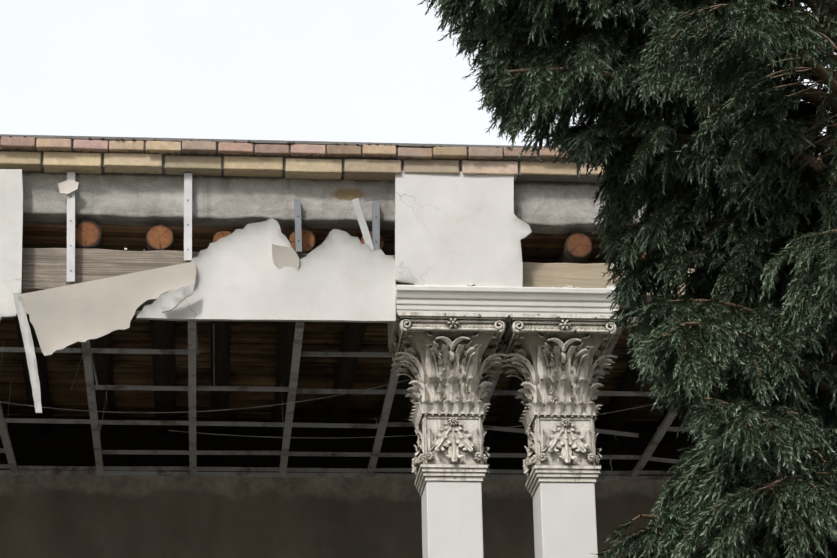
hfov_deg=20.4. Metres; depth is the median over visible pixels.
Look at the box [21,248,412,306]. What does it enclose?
timber lintel
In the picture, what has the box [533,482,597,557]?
porch column
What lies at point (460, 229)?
fascia square panel
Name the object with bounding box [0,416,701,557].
back wall
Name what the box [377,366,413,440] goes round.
log joist
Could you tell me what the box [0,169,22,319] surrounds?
fascia panel
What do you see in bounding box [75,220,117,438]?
log joist
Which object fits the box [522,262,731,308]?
timber lintel
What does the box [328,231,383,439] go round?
log joist
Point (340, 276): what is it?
big fascia fragment
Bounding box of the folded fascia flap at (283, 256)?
[272,244,298,270]
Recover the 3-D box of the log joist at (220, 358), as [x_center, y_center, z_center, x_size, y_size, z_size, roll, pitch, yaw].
[-1.271,0.467,14.895,0.143,0.148,3.764,4,-21,-4]
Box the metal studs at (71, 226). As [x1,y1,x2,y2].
[67,172,191,284]
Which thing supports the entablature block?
on the stucco capital at (447, 360)
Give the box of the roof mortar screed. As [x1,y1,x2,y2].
[0,134,820,411]
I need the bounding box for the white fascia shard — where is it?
[158,282,194,312]
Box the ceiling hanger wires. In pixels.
[0,324,668,437]
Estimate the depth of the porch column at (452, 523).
12.71 m
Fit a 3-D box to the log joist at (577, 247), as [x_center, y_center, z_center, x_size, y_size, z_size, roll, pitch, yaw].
[0.748,0.482,15.084,0.176,0.165,3.773,-26,-16,-15]
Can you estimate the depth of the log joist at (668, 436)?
16.46 m
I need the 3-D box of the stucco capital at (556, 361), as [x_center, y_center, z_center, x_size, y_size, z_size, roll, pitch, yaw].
[0.800,0.743,13.146,0.645,0.930,0.645,1,-21,-5]
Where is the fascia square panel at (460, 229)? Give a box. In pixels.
[395,171,531,286]
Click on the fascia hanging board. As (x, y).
(61, 317)
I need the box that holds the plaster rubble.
[124,248,615,287]
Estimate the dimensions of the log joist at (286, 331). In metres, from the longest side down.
3.761 x 0.168 x 0.165 m
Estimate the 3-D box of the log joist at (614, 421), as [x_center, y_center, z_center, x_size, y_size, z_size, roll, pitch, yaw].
[1.514,0.493,15.155,0.181,0.192,3.773,18,-22,1]
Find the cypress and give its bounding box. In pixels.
[417,0,836,557]
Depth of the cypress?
8.87 m
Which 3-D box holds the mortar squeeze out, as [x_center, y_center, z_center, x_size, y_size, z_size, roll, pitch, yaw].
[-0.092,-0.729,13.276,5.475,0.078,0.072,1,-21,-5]
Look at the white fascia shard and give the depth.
12.79 m
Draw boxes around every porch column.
[421,481,483,557]
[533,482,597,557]
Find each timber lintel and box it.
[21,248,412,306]
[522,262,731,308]
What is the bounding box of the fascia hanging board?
[20,261,195,355]
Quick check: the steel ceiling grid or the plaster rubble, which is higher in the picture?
the plaster rubble
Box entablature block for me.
[388,285,618,348]
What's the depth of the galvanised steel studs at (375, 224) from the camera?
13.16 m
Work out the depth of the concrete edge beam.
13.22 m
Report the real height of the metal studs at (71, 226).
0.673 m
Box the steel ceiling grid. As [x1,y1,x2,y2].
[0,311,700,479]
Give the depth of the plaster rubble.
13.09 m
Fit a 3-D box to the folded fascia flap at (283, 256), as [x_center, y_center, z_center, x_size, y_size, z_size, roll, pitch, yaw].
[-0.745,-0.093,12.987,0.155,0.196,0.089,1,-21,-5]
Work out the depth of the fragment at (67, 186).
13.07 m
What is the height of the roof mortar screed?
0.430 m
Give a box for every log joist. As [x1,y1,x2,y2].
[14,229,54,436]
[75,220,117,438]
[146,224,175,437]
[210,231,231,440]
[269,228,314,439]
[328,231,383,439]
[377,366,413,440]
[492,232,591,441]
[597,233,705,442]
[653,403,692,442]
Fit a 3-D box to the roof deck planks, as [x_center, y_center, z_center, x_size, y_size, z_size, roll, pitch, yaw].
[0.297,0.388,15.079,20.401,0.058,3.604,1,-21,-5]
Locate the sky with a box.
[0,0,835,145]
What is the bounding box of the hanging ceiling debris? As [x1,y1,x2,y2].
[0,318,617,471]
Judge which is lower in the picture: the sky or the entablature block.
the entablature block
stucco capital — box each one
[389,312,507,495]
[497,314,618,496]
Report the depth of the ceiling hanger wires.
14.41 m
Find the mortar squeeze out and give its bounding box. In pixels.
[0,135,599,162]
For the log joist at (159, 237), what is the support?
attached to the roof mortar screed
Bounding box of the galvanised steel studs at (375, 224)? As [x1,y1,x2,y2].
[294,199,379,254]
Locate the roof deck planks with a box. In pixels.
[0,223,749,421]
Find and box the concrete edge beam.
[22,171,713,233]
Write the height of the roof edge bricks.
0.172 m
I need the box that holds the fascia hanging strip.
[13,293,41,412]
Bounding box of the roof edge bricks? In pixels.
[0,137,821,181]
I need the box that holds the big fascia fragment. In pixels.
[136,218,395,322]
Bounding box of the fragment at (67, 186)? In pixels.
[58,180,78,193]
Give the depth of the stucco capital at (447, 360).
12.96 m

